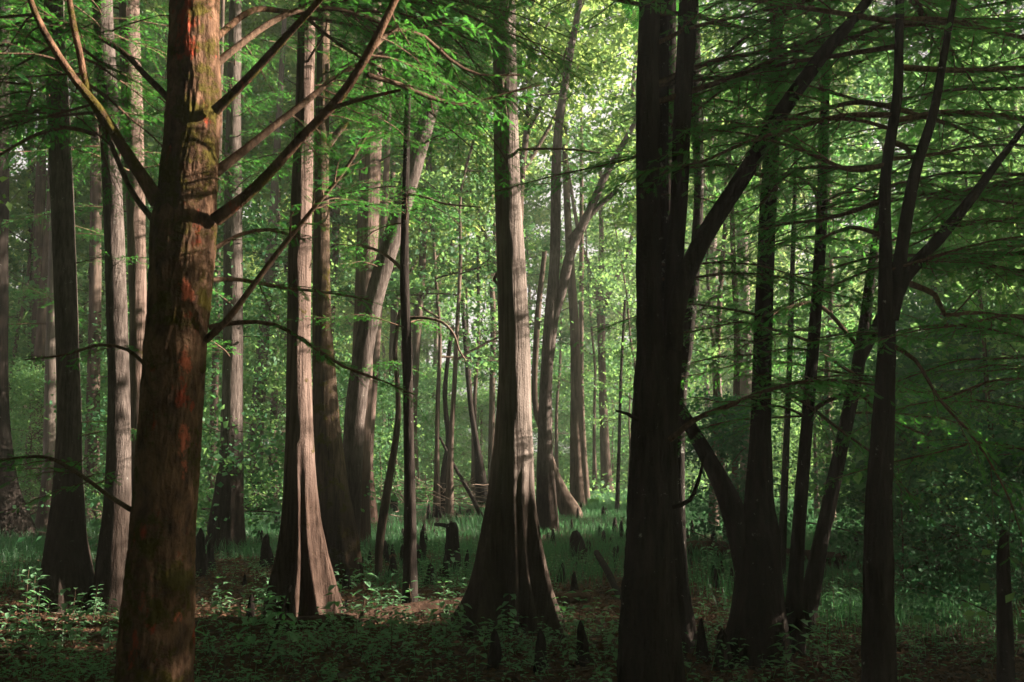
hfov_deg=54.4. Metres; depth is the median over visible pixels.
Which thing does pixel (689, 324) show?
slender tree
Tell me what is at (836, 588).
seedling
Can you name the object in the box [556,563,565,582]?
cypress knee
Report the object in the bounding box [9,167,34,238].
broadleaf tree
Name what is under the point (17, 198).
broadleaf tree
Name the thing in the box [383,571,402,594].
seedling
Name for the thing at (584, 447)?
slender tree
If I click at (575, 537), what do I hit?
cypress knee
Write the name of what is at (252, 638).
seedling
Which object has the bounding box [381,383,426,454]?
understory tree
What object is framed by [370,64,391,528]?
hardwood tree
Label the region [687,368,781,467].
understory tree
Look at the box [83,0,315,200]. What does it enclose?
broadleaf tree
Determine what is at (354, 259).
broadleaf tree
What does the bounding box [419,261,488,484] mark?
slender tree
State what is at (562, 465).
understory tree
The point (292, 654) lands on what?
seedling
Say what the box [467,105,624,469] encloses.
slender tree
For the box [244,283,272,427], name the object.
slender tree
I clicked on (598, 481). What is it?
undergrowth
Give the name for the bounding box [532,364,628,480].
understory tree
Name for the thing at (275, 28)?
broadleaf tree
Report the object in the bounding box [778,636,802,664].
seedling
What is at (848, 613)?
seedling
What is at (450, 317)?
slender tree
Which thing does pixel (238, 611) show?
seedling
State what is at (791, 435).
understory tree
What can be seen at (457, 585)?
seedling
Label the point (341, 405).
understory tree
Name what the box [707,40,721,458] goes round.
hardwood tree
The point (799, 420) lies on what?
understory tree
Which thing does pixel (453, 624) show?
seedling
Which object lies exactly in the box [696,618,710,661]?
cypress knee
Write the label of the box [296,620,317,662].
seedling
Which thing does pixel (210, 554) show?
cypress knee
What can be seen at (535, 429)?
understory tree
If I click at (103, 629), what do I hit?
seedling
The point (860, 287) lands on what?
broadleaf tree
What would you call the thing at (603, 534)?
cypress knee
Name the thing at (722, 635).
cypress knee
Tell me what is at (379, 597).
seedling
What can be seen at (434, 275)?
slender tree
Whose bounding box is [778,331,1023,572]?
shrub
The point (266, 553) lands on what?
cypress knee
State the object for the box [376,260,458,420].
slender tree
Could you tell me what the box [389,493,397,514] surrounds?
cypress knee
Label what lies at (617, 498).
slender tree
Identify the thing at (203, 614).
seedling
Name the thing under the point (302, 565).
cypress tree
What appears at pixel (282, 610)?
stick
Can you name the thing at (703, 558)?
seedling
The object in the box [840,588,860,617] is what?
seedling
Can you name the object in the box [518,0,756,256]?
broadleaf tree
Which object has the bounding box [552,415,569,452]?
understory tree
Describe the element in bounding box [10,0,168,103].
broadleaf tree
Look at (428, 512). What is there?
cypress knee
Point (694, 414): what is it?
understory tree
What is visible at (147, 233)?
slender tree
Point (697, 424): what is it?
understory tree
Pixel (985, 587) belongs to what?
understory tree
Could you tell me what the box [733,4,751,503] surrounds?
hardwood tree
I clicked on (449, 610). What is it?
seedling
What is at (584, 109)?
sky
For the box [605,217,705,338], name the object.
broadleaf tree
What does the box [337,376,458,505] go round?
understory tree
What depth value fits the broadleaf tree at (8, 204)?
10.90 m
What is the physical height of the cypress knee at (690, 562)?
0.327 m
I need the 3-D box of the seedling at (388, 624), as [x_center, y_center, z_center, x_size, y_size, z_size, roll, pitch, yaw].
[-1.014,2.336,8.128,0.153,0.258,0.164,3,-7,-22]
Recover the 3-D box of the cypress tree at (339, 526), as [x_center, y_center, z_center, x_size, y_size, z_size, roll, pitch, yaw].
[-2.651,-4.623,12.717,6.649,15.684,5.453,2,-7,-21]
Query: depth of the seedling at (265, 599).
8.30 m
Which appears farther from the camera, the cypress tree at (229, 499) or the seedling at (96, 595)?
the cypress tree at (229, 499)
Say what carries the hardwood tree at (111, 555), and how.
on the ground at (777, 671)
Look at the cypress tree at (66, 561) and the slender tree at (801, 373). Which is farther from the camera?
the slender tree at (801, 373)
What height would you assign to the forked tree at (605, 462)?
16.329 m
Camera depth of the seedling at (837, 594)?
9.63 m
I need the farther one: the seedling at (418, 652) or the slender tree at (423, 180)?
the slender tree at (423, 180)
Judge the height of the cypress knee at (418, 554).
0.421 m
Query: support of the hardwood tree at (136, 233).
on the ground at (777, 671)
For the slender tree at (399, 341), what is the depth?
43.90 m
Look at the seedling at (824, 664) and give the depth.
7.36 m
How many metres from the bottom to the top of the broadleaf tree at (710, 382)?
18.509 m
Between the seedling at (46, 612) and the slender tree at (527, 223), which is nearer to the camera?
the seedling at (46, 612)
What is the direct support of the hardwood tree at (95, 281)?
on the ground at (777, 671)
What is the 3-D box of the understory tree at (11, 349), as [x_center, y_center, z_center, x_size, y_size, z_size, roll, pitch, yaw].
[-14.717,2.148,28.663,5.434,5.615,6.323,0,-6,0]
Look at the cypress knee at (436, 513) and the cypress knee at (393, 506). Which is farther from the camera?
the cypress knee at (393, 506)
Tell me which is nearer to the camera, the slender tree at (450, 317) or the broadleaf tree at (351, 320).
the slender tree at (450, 317)
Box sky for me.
[9,0,1023,451]
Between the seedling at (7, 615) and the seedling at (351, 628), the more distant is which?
the seedling at (7, 615)
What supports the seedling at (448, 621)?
on the ground at (777, 671)
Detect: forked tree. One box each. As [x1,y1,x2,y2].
[464,0,635,533]
[483,0,1023,681]
[568,152,633,494]
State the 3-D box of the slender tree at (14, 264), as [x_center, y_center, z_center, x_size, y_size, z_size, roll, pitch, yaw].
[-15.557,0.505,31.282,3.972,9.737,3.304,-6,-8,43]
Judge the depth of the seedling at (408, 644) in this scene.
7.60 m
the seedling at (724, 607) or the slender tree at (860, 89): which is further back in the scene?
the slender tree at (860, 89)
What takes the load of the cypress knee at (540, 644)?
on the ground at (777, 671)
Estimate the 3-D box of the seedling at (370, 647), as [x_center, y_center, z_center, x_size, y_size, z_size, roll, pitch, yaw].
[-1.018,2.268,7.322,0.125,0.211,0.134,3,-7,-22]
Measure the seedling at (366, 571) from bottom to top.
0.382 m
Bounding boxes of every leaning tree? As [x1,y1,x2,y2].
[244,18,286,515]
[272,77,537,541]
[461,299,487,510]
[532,249,582,517]
[949,105,1003,312]
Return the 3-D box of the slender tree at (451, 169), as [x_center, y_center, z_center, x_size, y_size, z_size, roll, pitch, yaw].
[-0.986,-2.536,30.596,5.610,15.779,6.245,3,-7,-28]
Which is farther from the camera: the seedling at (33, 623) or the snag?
the seedling at (33, 623)
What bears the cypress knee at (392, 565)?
on the ground at (777, 671)
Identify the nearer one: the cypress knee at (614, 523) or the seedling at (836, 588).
the seedling at (836, 588)
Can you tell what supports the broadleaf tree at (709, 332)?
on the ground at (777, 671)
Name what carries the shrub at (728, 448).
on the ground at (777, 671)
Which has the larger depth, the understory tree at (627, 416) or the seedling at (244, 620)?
the understory tree at (627, 416)
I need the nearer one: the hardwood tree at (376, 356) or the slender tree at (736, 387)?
the slender tree at (736, 387)
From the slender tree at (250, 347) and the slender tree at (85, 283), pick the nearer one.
the slender tree at (85, 283)
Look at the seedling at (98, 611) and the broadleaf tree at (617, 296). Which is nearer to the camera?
the seedling at (98, 611)
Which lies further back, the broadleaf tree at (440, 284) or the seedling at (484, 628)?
the broadleaf tree at (440, 284)
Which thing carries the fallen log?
on the ground at (777, 671)
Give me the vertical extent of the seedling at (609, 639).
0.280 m
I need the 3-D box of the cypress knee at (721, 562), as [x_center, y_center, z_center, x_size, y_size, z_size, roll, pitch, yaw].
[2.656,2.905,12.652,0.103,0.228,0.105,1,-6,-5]
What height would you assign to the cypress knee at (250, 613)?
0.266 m
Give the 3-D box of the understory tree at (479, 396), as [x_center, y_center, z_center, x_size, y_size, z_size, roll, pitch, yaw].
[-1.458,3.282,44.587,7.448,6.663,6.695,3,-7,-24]
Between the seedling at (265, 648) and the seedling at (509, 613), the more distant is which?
the seedling at (509, 613)
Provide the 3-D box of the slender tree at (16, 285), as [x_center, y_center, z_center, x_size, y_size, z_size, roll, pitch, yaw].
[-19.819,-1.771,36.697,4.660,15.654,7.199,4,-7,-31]
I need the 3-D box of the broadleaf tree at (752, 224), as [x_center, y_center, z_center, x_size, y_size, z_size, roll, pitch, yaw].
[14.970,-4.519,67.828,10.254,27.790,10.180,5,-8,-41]
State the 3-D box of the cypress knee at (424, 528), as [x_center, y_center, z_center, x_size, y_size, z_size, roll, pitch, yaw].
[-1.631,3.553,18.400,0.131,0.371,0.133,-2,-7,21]
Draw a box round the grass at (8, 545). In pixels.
[0,486,1023,650]
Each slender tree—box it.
[8,18,119,396]
[8,128,26,349]
[8,128,128,395]
[8,163,106,480]
[8,204,33,397]
[9,171,79,423]
[9,179,128,409]
[11,186,128,360]
[32,103,160,386]
[80,1,282,390]
[80,158,157,411]
[147,62,311,379]
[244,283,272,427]
[249,214,353,402]
[264,143,402,401]
[284,35,479,603]
[330,0,538,514]
[345,280,458,478]
[375,309,400,581]
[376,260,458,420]
[382,0,572,517]
[393,20,574,499]
[410,122,532,490]
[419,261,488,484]
[440,324,453,513]
[444,204,497,456]
[458,174,566,390]
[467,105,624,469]
[527,119,635,493]
[562,0,858,525]
[564,120,636,399]
[579,104,589,498]
[580,252,636,491]
[589,0,844,518]
[592,0,1023,656]
[615,300,625,512]
[617,165,1023,635]
[678,0,843,577]
[685,1,859,369]
[689,2,940,526]
[725,121,866,517]
[727,152,739,493]
[773,0,984,516]
[779,155,797,580]
[832,0,1016,294]
[850,0,1023,373]
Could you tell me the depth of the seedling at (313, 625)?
7.84 m
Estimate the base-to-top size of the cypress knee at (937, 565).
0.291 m
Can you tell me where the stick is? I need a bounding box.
[264,585,291,659]
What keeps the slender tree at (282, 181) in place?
on the ground at (777, 671)
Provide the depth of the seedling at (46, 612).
9.10 m
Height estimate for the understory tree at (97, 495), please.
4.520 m
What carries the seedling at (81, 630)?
on the ground at (777, 671)
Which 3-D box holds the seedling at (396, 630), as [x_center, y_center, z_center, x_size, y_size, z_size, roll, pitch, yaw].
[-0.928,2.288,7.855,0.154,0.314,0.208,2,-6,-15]
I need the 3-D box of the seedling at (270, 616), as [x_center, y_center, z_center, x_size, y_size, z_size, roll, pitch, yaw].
[-1.858,2.212,7.848,0.234,0.406,0.224,4,-7,-32]
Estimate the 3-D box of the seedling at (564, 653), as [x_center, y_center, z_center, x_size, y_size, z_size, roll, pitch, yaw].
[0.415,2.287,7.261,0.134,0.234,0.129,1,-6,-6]
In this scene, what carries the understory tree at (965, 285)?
on the ground at (777, 671)
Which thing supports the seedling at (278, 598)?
on the ground at (777, 671)
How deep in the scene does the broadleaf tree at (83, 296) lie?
65.90 m
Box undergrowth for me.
[16,452,839,504]
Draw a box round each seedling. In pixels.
[0,604,16,627]
[4,608,28,640]
[5,615,27,650]
[5,617,27,649]
[7,604,25,621]
[13,625,41,650]
[14,567,39,614]
[18,615,40,646]
[19,613,45,640]
[20,568,49,620]
[22,572,44,616]
[27,586,48,611]
[27,614,53,664]
[33,603,55,619]
[47,643,63,662]
[51,588,79,623]
[51,609,81,650]
[67,619,85,645]
[70,593,97,632]
[71,587,81,617]
[72,618,88,643]
[83,597,103,630]
[89,584,102,614]
[92,597,103,615]
[95,607,118,654]
[196,606,210,626]
[210,576,233,627]
[210,604,224,630]
[219,592,231,608]
[225,601,242,628]
[228,607,256,664]
[228,609,248,641]
[233,617,267,666]
[234,593,245,618]
[248,595,272,630]
[253,586,275,633]
[254,588,274,623]
[256,573,269,605]
[256,639,273,668]
[258,595,285,633]
[260,605,281,640]
[261,595,290,644]
[269,622,288,662]
[272,611,302,666]
[283,632,298,673]
[287,626,299,648]
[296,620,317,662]
[305,621,319,639]
[309,640,324,661]
[315,606,331,631]
[319,612,336,639]
[320,584,349,631]
[335,623,353,656]
[336,614,351,638]
[342,619,358,641]
[343,575,356,594]
[345,611,368,655]
[350,624,367,651]
[352,573,376,609]
[353,558,371,584]
[357,609,380,630]
[363,560,376,583]
[366,607,386,633]
[366,634,383,660]
[367,619,390,653]
[369,586,382,606]
[374,588,389,622]
[379,611,404,653]
[380,611,395,637]
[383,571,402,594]
[385,610,405,644]
[392,613,406,634]
[393,606,410,631]
[398,580,421,601]
[403,636,414,653]
[408,637,431,669]
[425,559,436,582]
[425,636,441,662]
[427,597,452,634]
[433,581,454,620]
[433,621,449,641]
[434,616,455,648]
[435,560,449,588]
[441,612,466,654]
[442,599,460,624]
[447,549,458,569]
[449,603,472,644]
[450,603,468,637]
[451,577,461,596]
[455,548,470,571]
[466,633,493,674]
[480,617,491,644]
[492,617,511,640]
[496,605,515,640]
[497,593,518,625]
[497,618,512,639]
[500,647,513,671]
[501,614,516,653]
[546,627,560,654]
[552,596,572,630]
[559,639,583,676]
[561,637,577,665]
[563,589,592,631]
[602,622,618,659]
[605,589,619,628]
[605,632,617,668]
[700,546,713,569]
[714,640,734,672]
[723,549,732,567]
[723,592,732,610]
[731,638,748,674]
[766,623,802,678]
[768,635,797,679]
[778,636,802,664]
[787,611,810,645]
[797,633,816,660]
[806,611,820,639]
[811,600,843,670]
[814,645,831,667]
[821,577,848,609]
[830,588,845,609]
[839,598,857,628]
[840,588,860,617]
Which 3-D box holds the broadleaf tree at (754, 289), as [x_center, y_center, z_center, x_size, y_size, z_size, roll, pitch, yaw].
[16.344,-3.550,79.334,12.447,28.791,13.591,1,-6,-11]
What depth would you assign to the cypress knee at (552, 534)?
17.63 m
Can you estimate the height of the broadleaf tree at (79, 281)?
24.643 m
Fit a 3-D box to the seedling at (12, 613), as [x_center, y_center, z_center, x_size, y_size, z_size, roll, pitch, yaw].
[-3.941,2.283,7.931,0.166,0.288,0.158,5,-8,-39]
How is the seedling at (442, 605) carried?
on the ground at (777, 671)
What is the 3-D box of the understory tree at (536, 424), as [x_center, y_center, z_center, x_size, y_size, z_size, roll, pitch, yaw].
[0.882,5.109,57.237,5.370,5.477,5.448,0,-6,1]
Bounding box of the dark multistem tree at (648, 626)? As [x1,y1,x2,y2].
[426,0,1023,681]
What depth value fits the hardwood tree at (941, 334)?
17.09 m
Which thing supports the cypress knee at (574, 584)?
on the ground at (777, 671)
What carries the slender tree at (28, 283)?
on the ground at (777, 671)
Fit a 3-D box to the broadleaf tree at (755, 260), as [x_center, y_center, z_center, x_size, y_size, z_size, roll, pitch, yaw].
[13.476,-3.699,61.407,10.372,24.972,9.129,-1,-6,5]
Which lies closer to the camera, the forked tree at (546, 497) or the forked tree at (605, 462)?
the forked tree at (546, 497)
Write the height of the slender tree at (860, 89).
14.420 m
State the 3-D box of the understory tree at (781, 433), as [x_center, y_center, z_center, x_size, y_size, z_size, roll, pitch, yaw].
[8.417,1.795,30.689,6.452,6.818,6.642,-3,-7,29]
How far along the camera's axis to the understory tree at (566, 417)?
48.71 m
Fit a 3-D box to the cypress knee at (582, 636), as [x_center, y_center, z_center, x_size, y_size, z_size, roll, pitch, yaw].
[0.523,2.286,7.450,0.122,0.383,0.130,-3,-7,25]
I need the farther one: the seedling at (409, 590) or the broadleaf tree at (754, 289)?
the broadleaf tree at (754, 289)
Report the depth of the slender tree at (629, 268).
33.87 m
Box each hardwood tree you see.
[0,0,314,494]
[1,0,255,613]
[8,3,148,531]
[29,89,46,405]
[83,52,101,527]
[205,0,224,525]
[245,2,518,549]
[266,151,280,502]
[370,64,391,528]
[424,279,441,485]
[454,153,496,483]
[462,0,1011,668]
[560,18,587,505]
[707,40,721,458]
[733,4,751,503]
[817,17,833,505]
[927,16,961,546]
[1004,4,1023,546]
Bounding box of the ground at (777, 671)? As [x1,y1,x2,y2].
[0,453,1023,681]
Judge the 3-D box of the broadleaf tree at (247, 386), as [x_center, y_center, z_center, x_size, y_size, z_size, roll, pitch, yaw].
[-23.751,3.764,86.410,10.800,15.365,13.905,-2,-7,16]
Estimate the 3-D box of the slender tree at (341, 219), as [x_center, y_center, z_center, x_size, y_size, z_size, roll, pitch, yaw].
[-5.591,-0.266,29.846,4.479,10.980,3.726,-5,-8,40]
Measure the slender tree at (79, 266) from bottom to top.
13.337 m
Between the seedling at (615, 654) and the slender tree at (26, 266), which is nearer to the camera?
the seedling at (615, 654)
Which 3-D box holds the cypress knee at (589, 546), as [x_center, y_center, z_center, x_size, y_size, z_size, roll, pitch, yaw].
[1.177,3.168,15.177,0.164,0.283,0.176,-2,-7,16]
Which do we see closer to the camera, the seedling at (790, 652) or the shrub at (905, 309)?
the seedling at (790, 652)
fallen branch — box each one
[37,531,91,538]
[594,550,620,599]
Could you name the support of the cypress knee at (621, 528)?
on the ground at (777, 671)
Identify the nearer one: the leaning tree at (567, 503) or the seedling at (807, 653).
the seedling at (807, 653)
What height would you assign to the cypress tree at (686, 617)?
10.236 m
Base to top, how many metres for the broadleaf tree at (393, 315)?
22.767 m
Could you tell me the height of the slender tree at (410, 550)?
6.045 m
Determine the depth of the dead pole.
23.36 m
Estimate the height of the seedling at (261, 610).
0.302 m
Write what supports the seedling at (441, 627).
on the ground at (777, 671)
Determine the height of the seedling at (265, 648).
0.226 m
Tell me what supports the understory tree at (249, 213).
on the ground at (777, 671)
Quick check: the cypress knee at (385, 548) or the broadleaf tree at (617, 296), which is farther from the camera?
the broadleaf tree at (617, 296)
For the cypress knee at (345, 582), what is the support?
on the ground at (777, 671)
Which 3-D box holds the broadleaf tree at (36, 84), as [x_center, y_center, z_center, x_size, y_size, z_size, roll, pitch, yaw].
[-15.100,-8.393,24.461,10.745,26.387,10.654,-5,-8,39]
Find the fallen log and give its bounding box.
[273,591,590,631]
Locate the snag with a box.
[996,529,1014,681]
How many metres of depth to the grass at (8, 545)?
14.15 m
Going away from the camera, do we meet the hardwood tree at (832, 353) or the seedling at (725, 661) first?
the seedling at (725, 661)
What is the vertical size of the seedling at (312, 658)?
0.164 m
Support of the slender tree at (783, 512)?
on the ground at (777, 671)
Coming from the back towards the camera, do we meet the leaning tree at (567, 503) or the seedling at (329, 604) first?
the leaning tree at (567, 503)
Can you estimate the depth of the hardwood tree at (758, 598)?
7.66 m
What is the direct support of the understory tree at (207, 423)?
on the ground at (777, 671)
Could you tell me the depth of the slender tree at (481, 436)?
46.94 m
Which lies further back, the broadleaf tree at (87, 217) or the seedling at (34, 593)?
the broadleaf tree at (87, 217)
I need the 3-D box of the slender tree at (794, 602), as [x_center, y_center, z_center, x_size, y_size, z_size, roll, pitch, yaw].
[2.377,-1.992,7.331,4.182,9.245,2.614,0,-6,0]
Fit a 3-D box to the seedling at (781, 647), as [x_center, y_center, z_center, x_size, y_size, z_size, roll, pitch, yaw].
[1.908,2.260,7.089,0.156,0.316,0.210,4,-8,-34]
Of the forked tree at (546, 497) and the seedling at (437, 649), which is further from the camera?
the forked tree at (546, 497)
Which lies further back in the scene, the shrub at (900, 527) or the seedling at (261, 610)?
the shrub at (900, 527)
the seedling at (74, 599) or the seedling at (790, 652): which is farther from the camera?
the seedling at (74, 599)
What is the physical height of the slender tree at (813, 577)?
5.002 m
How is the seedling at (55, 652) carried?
on the ground at (777, 671)
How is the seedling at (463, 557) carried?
on the ground at (777, 671)
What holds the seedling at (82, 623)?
on the ground at (777, 671)
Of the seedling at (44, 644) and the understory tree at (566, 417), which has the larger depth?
the understory tree at (566, 417)
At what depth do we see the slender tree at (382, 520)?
12.46 m
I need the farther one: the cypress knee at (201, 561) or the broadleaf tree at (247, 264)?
the broadleaf tree at (247, 264)
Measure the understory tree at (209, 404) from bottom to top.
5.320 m
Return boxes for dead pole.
[439,437,483,520]
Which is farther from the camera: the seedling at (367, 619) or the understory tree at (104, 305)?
the understory tree at (104, 305)
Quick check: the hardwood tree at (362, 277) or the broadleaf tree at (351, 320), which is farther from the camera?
the broadleaf tree at (351, 320)
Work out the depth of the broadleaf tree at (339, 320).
81.88 m
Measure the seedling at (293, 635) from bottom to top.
0.402 m
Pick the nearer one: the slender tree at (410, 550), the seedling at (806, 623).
the seedling at (806, 623)
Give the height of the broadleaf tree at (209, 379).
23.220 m
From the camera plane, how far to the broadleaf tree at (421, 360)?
87.30 m
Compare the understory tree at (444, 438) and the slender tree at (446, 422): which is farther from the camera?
the understory tree at (444, 438)
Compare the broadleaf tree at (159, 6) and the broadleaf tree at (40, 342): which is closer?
the broadleaf tree at (40, 342)
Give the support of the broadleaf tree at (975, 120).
on the ground at (777, 671)
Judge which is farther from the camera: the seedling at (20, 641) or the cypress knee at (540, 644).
the seedling at (20, 641)
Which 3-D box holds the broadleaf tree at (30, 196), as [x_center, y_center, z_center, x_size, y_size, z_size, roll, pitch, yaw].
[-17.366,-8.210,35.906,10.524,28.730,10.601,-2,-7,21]
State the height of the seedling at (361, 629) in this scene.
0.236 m
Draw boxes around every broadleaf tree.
[0,176,30,318]
[8,239,85,429]
[9,58,74,172]
[9,80,77,271]
[9,143,27,268]
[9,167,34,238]
[10,0,162,440]
[10,0,166,516]
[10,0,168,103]
[15,44,162,371]
[21,140,103,380]
[47,109,127,465]
[76,173,105,450]
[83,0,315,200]
[83,255,246,452]
[89,0,223,206]
[122,33,436,485]
[124,0,280,293]
[151,3,455,265]
[204,306,267,454]
[220,242,270,384]
[222,0,447,339]
[243,278,376,450]
[247,194,354,354]
[273,35,490,495]
[280,105,444,320]
[283,240,487,329]
[285,4,595,508]
[334,215,433,461]
[335,253,383,409]
[340,208,418,274]
[340,315,444,458]
[342,112,521,479]
[361,0,676,220]
[383,227,479,457]
[465,114,603,343]
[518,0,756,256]
[531,247,633,445]
[542,173,634,448]
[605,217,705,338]
[626,282,752,454]
[635,137,777,480]
[686,245,811,447]
[687,92,809,283]
[687,225,755,436]
[688,96,805,322]
[690,333,816,443]
[751,0,917,234]
[751,150,861,374]
[794,193,877,351]
[819,230,959,407]
[897,5,1023,281]
[949,153,1023,330]
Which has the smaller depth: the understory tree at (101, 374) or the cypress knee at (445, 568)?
the cypress knee at (445, 568)
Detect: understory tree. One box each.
[8,325,86,483]
[8,355,102,514]
[12,181,426,542]
[12,357,103,478]
[23,357,107,510]
[27,285,284,518]
[32,306,276,538]
[81,286,254,501]
[199,259,422,505]
[203,378,245,444]
[205,346,282,471]
[218,405,269,455]
[243,372,285,497]
[274,356,419,490]
[278,362,383,486]
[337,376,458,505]
[373,372,470,498]
[373,388,420,467]
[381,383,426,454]
[386,358,487,481]
[398,362,487,461]
[403,373,487,473]
[418,404,470,474]
[422,339,537,478]
[441,367,497,462]
[461,406,495,475]
[480,333,624,474]
[531,381,569,458]
[531,385,564,468]
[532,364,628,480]
[534,331,690,484]
[534,385,626,476]
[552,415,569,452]
[561,348,631,459]
[588,360,697,466]
[590,329,729,479]
[598,343,708,469]
[685,390,702,473]
[686,294,848,500]
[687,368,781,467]
[703,301,863,507]
[726,1,1023,557]
[772,352,848,483]
[773,399,813,465]
[777,140,1022,527]
[778,240,997,539]
[792,345,904,513]
[838,200,1023,557]
[914,234,1023,633]
[946,335,1023,529]
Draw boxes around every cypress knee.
[195,528,208,576]
[206,542,215,570]
[242,574,246,584]
[246,594,255,616]
[259,533,273,566]
[341,568,350,589]
[383,540,387,558]
[384,551,389,562]
[386,555,397,576]
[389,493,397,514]
[417,543,420,567]
[419,528,425,561]
[422,523,425,535]
[423,563,435,585]
[426,504,430,518]
[434,505,438,517]
[441,554,449,581]
[464,549,469,565]
[487,628,501,669]
[533,628,548,672]
[550,529,555,542]
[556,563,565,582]
[569,530,587,560]
[570,571,578,590]
[575,620,589,666]
[586,540,592,554]
[601,506,605,518]
[601,530,605,543]
[611,517,617,532]
[619,520,623,538]
[687,546,691,565]
[690,519,694,535]
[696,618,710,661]
[711,531,715,540]
[712,629,733,670]
[713,568,719,587]
[718,561,724,573]
[833,556,839,570]
[935,561,942,575]
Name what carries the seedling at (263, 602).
on the ground at (777, 671)
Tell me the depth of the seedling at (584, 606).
7.75 m
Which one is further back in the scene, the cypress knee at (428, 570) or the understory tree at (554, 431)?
the understory tree at (554, 431)
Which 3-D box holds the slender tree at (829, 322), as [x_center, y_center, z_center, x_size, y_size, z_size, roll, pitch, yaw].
[6.625,-3.084,21.200,5.201,14.628,5.790,3,-7,-27]
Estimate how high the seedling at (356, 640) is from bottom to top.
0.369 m
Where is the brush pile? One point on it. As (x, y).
(454, 500)
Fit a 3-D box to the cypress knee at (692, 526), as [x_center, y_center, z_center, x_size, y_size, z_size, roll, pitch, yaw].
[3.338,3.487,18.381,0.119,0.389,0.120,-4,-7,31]
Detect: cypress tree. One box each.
[0,0,38,541]
[0,0,166,614]
[0,0,675,681]
[71,0,424,553]
[218,0,482,583]
[236,0,397,627]
[344,0,709,640]
[668,0,696,653]
[694,0,1023,498]
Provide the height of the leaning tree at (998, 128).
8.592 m
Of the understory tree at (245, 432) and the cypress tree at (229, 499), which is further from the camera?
the understory tree at (245, 432)
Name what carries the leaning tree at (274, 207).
on the ground at (777, 671)
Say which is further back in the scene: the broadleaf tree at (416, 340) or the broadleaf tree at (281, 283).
the broadleaf tree at (281, 283)
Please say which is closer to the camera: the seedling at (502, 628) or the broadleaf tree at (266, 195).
the seedling at (502, 628)
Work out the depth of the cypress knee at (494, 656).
7.28 m
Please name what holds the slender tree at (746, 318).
on the ground at (777, 671)
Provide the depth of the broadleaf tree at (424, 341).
77.70 m
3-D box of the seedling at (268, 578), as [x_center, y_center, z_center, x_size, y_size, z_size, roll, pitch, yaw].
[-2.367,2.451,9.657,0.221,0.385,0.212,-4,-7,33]
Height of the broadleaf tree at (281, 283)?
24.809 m
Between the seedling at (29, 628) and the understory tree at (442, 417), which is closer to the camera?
the seedling at (29, 628)
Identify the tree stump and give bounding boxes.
[434,522,460,571]
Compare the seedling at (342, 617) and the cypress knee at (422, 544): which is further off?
the cypress knee at (422, 544)
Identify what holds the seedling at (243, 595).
on the ground at (777, 671)
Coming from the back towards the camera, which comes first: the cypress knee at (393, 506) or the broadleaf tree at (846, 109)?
the broadleaf tree at (846, 109)
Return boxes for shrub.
[619,379,853,556]
[773,275,1023,551]
[773,379,1023,585]
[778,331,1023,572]
[828,413,1023,633]
[845,348,1023,565]
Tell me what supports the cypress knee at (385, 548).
on the ground at (777, 671)
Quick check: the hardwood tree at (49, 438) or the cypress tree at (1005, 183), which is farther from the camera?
the hardwood tree at (49, 438)
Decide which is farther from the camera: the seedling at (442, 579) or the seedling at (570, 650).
the seedling at (442, 579)
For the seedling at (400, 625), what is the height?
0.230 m
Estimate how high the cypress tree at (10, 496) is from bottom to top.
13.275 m
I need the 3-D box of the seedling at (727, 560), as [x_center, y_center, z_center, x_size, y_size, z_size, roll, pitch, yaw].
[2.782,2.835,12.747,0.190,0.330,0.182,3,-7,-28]
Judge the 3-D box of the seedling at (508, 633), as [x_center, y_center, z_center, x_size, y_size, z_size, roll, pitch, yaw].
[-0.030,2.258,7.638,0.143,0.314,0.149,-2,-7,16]
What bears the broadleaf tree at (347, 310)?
on the ground at (777, 671)
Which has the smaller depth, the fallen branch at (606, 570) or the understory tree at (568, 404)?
the fallen branch at (606, 570)
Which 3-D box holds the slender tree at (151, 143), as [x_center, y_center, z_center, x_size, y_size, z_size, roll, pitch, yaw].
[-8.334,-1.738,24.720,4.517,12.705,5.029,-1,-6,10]
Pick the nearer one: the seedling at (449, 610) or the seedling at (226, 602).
the seedling at (449, 610)
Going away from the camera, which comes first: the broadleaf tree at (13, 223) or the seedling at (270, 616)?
the seedling at (270, 616)
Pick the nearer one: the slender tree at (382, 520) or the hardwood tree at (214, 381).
the slender tree at (382, 520)
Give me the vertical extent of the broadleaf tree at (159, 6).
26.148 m
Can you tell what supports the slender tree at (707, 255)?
on the ground at (777, 671)
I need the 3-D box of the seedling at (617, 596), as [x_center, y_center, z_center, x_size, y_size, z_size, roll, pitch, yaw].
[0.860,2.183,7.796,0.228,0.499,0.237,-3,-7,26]
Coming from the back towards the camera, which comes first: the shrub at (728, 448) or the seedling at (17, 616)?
the shrub at (728, 448)
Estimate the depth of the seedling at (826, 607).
7.37 m
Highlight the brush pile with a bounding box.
[374,470,535,519]
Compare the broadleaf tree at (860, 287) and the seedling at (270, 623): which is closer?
the seedling at (270, 623)
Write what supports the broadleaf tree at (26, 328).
on the ground at (777, 671)
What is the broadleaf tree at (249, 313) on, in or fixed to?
on the ground at (777, 671)
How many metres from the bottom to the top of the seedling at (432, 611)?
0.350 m

